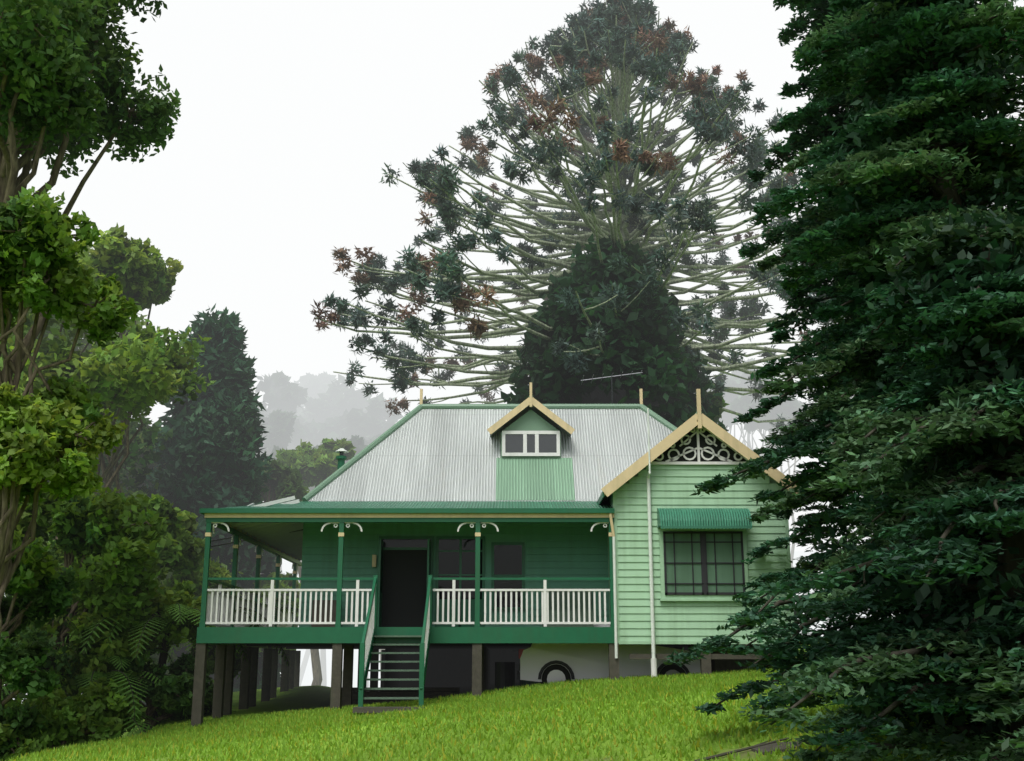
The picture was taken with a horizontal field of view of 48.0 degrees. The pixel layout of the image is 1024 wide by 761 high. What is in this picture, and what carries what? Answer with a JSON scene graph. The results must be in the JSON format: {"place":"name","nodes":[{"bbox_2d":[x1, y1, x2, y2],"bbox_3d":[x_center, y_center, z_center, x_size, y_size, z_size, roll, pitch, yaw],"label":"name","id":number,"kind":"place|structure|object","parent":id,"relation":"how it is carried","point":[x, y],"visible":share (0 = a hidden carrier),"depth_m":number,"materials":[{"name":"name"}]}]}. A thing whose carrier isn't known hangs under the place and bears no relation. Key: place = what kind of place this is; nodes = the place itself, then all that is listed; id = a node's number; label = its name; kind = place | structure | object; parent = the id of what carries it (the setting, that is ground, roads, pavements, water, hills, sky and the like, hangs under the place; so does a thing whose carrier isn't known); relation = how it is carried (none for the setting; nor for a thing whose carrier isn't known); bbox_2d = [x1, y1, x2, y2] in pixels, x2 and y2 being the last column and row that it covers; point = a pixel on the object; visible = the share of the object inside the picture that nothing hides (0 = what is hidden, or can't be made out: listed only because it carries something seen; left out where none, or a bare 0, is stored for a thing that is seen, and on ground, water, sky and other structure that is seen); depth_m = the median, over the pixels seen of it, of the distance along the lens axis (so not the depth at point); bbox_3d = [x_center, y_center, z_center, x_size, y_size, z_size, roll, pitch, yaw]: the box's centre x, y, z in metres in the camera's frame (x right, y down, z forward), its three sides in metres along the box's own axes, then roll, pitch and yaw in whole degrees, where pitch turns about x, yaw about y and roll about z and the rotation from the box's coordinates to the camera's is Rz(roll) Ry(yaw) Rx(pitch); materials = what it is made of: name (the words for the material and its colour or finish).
{"place":"outdoors","nodes":[
{"label":"outdoors","id":0,"kind":"place"},
{"bbox_2d":[0,551,997,760],"bbox_3d":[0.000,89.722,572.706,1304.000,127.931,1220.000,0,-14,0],"label":"terrain","id":1,"kind":"structure","parent":0,"point":[305,695],"depth_m":19.50,"materials":[{"name":"green plant"}]},
{"bbox_2d":[0,530,82,706],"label":"shrub wood","id":2,"kind":"object","parent":1,"relation":"on","point":[39,586],"visible":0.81,"depth_m":25.20,"materials":[{"name":"green plant"}]},
{"bbox_2d":[1,594,116,701],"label":"bush","id":3,"kind":"object","parent":1,"relation":"on","point":[62,659],"visible":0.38,"depth_m":28.01,"materials":[{"name":"green plant"}]},
{"bbox_2d":[0,375,127,638],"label":"tree","id":4,"kind":"object","parent":1,"relation":"on","point":[40,437],"visible":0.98,"depth_m":23.27,"materials":[{"name":"green plant"}]},
{"bbox_2d":[0,183,141,572],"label":"tree","id":5,"kind":"object","parent":1,"relation":"on","point":[39,248],"visible":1,"depth_m":23.72,"materials":[{"name":"green plant"}]},
{"bbox_2d":[0,676,146,760],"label":"bush","id":6,"kind":"object","parent":1,"relation":"on","point":[98,712],"visible":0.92,"depth_m":25.80,"materials":[{"name":"green plant"}]},
{"bbox_2d":[0,193,148,692],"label":"tree","id":7,"kind":"object","parent":1,"relation":"on","point":[84,342],"depth_m":49.18,"materials":[{"name":"green plant"}]},
{"bbox_2d":[9,481,170,667],"bbox_3d":[-11.011,6.892,29.621,5.003,8.368,5.003,-2,-14,9],"label":"tree","id":8,"kind":"object","parent":1,"relation":"on","point":[108,540],"visible":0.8,"depth_m":28.78,"materials":[{"name":"green plant"}]},
{"bbox_2d":[0,0,181,382],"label":"tree","id":9,"kind":"object","parent":1,"relation":"on","point":[56,56],"visible":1,"depth_m":26.38,"materials":[{"name":"green plant"}]},
{"bbox_2d":[16,409,172,695],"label":"tree","id":10,"kind":"object","parent":1,"relation":"on","point":[150,435],"visible":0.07,"depth_m":44.14,"materials":[{"name":"green plant"}]},
{"bbox_2d":[1,648,210,719],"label":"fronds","id":11,"kind":"object","parent":1,"relation":"on","point":[92,676],"visible":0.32,"depth_m":27.46,"materials":[{"name":"green plant"}]},
{"bbox_2d":[47,420,165,494],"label":"tree","id":12,"kind":"object","parent":1,"relation":"on","point":[149,466],"visible":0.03,"depth_m":49.21,"materials":[{"name":"green plant"}]},
{"bbox_2d":[0,251,216,564],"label":"tree","id":13,"kind":"object","parent":1,"relation":"on","point":[136,373],"visible":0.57,"depth_m":36.35,"materials":[{"name":"green plant"}]},
{"bbox_2d":[57,695,160,734],"bbox_3d":[-10.340,8.752,27.339,4.706,2.536,4.569,8,-16,-30],"label":"shrub","id":14,"kind":"object","parent":1,"relation":"on","point":[131,725],"visible":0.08,"depth_m":26.54,"materials":[{"name":"green plant"}]},
{"bbox_2d":[16,570,214,679],"bbox_3d":[-10.437,7.566,30.100,5.140,5.452,4.657,-9,-16,31],"label":"shrub wood","id":15,"kind":"object","parent":1,"relation":"on","point":[182,595],"visible":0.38,"depth_m":28.89,"materials":[{"name":"green plant"}]},
{"bbox_2d":[5,490,243,674],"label":"tree","id":16,"kind":"object","parent":1,"relation":"on","point":[168,574],"visible":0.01,"depth_m":42.18,"materials":[{"name":"green plant"}]},
{"bbox_2d":[80,223,183,495],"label":"tree","id":17,"kind":"object","parent":1,"relation":"on","point":[146,278],"visible":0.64,"depth_m":40.55,"materials":[{"name":"green plant"}]},
{"bbox_2d":[73,635,235,737],"bbox_3d":[-9.134,7.857,29.034,4.358,2.991,2.959,4,-15,-16],"label":"shrub wood","id":18,"kind":"object","parent":1,"relation":"on","point":[178,682],"visible":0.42,"depth_m":28.48,"materials":[{"name":"green plant"}]},
{"bbox_2d":[55,603,268,717],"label":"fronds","id":19,"kind":"object","parent":1,"relation":"on","point":[164,645],"visible":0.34,"depth_m":28.65,"materials":[{"name":"green plant"}]},
{"bbox_2d":[121,493,212,735],"bbox_3d":[-11.596,7.368,34.808,4.671,7.618,3.366,0,-14,0],"label":"tree","id":20,"kind":"object","parent":1,"relation":"on","point":[180,547],"visible":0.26,"depth_m":34.92,"materials":[{"name":"green plant"}]},
{"bbox_2d":[163,554,231,652],"bbox_3d":[-10.175,8.128,37.115,2.113,5.295,2.901,0,-14,0],"label":"shrub wood","id":21,"kind":"object","parent":1,"relation":"on","point":[215,571],"visible":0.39,"depth_m":36.95,"materials":[{"name":"green plant"}]},
{"bbox_2d":[140,303,281,704],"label":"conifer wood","id":22,"kind":"object","parent":1,"relation":"on","point":[210,457],"visible":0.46,"depth_m":46.62,"materials":[{"name":"green plant"}]},
{"bbox_2d":[190,644,241,677],"bbox_3d":[-8.277,8.460,32.846,1.950,2.695,2.070,0,-14,0],"label":"bush","id":23,"kind":"object","parent":1,"relation":"on","point":[211,652],"visible":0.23,"depth_m":32.42,"materials":[{"name":"green plant"}]},
{"bbox_2d":[149,620,289,678],"bbox_3d":[-8.629,8.055,32.066,4.948,2.819,5.178,-12,-18,40],"label":"tree","id":24,"kind":"object","parent":1,"relation":"on","point":[280,650],"visible":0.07,"depth_m":31.56,"materials":[{"name":"green plant"}]},
{"bbox_2d":[170,595,298,654],"bbox_3d":[-8.839,8.344,35.170,5.043,3.494,4.428,-7,-16,26],"label":"tree fern trunk","id":25,"kind":"object","parent":1,"relation":"on","point":[196,597],"visible":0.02,"depth_m":35.65,"materials":[{"name":"green plant"}]},
{"bbox_2d":[236,572,300,669],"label":"tree","id":26,"kind":"object","parent":1,"relation":"on","point":[283,584],"visible":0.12,"depth_m":45.45,"materials":[{"name":"green plant"}]},
{"bbox_2d":[257,408,299,455],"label":"tree","id":27,"kind":"object","parent":1,"relation":"on","point":[278,425],"visible":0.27,"depth_m":110.86,"materials":[{"name":"grey plant"}]},
{"bbox_2d":[260,459,309,572],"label":"tree","id":28,"kind":"object","parent":1,"relation":"on","point":[287,481],"visible":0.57,"depth_m":51.83,"materials":[{"name":"green plant"}]},
{"bbox_2d":[267,443,321,574],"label":"tree","id":29,"kind":"object","parent":1,"relation":"on","point":[275,448],"visible":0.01,"depth_m":94.76,"materials":[{"name":"grey plant"}]},
{"bbox_2d":[253,370,340,573],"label":"tree","id":30,"kind":"object","parent":1,"relation":"on","point":[281,391],"visible":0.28,"depth_m":125.26,"materials":[{"name":"grey plant"}]},
{"bbox_2d":[294,371,335,685],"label":"tree","id":31,"kind":"object","parent":1,"relation":"on","point":[315,384],"visible":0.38,"depth_m":149.52,"materials":[{"name":"grey plant"}]},
{"bbox_2d":[275,437,356,685],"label":"tree","id":32,"kind":"object","parent":1,"relation":"on","point":[315,467],"visible":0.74,"depth_m":58.85,"materials":[{"name":"green plant"}]},
{"bbox_2d":[293,374,371,685],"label":"tree","id":33,"kind":"object","parent":1,"relation":"on","point":[336,403],"visible":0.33,"depth_m":134.85,"materials":[{"name":"grey plant"}]},
{"bbox_2d":[339,435,367,683],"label":"tree","id":34,"kind":"object","parent":1,"relation":"on","point":[357,442],"visible":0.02,"depth_m":98.35,"materials":[{"name":"grey plant"}]},
{"bbox_2d":[332,392,403,686],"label":"tree","id":35,"kind":"object","parent":1,"relation":"on","point":[372,422],"visible":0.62,"depth_m":125.52,"materials":[{"name":"grey plant"}]},
{"bbox_2d":[364,433,380,444],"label":"tree","id":36,"kind":"object","parent":1,"relation":"on","point":[368,442],"depth_m":114.41,"materials":[{"name":"grey plant"}]},
{"bbox_2d":[191,371,797,727],"bbox_3d":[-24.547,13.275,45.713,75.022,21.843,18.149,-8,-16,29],"label":"house","id":37,"kind":"structure","parent":1,"relation":"on","point":[443,545],"depth_m":28.68,"materials":[{"name":"green paint"}]},
{"bbox_2d":[341,644,766,706],"bbox_3d":[1.333,7.878,30.764,11.412,1.622,4.179,-4,-15,17],"label":"under house storage","id":38,"kind":"object","parent":1,"relation":"on","point":[505,674],"visible":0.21,"depth_m":30.39,"materials":[{"name":"metal"}]},
{"bbox_2d":[310,0,837,434],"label":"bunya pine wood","id":39,"kind":"object","parent":1,"relation":"on","point":[628,40],"visible":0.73,"depth_m":45.76,"materials":[{"name":"green plant"}]},
{"bbox_2d":[517,624,699,683],"bbox_3d":[2.490,7.036,29.061,4.700,1.700,1.930,0,-14,0],"label":"white suv","id":40,"kind":"object","parent":1,"relation":"on","point":[541,663],"visible":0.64,"depth_m":28.15,"materials":[{"name":"paint"}]},
{"bbox_2d":[655,390,729,423],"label":"tree","id":41,"kind":"object","parent":1,"relation":"on","point":[720,402],"visible":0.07,"depth_m":46.02,"materials":[{"name":"green plant"}]},
{"bbox_2d":[705,372,762,449],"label":"tree","id":42,"kind":"object","parent":1,"relation":"on","point":[727,418],"visible":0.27,"depth_m":120.77,"materials":[{"name":"grey plant"}]},
{"bbox_2d":[713,358,773,455],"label":"tree","id":43,"kind":"object","parent":1,"relation":"on","point":[737,372],"visible":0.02,"depth_m":130.15,"materials":[{"name":"grey plant"}]},
{"bbox_2d":[694,737,801,760],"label":"path","id":44,"kind":"structure","parent":1,"relation":"on","point":[763,746],"depth_m":14.06,"materials":[{"name":"grey concrete"}]},
{"bbox_2d":[728,391,813,596],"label":"tree","id":45,"kind":"object","parent":1,"relation":"on","point":[742,404],"visible":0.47,"depth_m":110.91,"materials":[{"name":"grey plant"}]},
{"bbox_2d":[663,0,1023,760],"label":"conifer tree","id":46,"kind":"object","parent":1,"relation":"on","point":[939,80],"visible":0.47,"depth_m":15.93,"materials":[{"name":"green plant"}]},
{"bbox_2d":[727,202,1023,760],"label":"tree","id":47,"kind":"object","parent":1,"relation":"on","point":[973,307],"visible":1,"depth_m":11.09,"materials":[{"name":"green plant"}]},
{"bbox_2d":[731,0,1019,600],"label":"conifer tree","id":48,"kind":"object","parent":1,"relation":"on","point":[819,113],"visible":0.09,"depth_m":26.92,"materials":[{"name":"green plant"}]},
{"bbox_2d":[916,364,990,459],"bbox_3d":[5.374,2.023,12.468,1.473,4.541,1.590,12,-19,-41],"label":"tree","id":49,"kind":"object","parent":1,"relation":"on","point":[928,367],"visible":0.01,"depth_m":12.83,"materials":[{"name":"green plant"}]},
{"bbox_2d":[18,0,1023,559],"label":"sky","id":50,"kind":"structure","parent":0,"point":[292,112],"materials":[{"name":"white"}]},
{"bbox_2d":[500,233,808,680],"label":"tree","id":51,"kind":"object","parent":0,"point":[642,336],"visible":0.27,"depth_m":41.69,"materials":[{"name":"green plant"}]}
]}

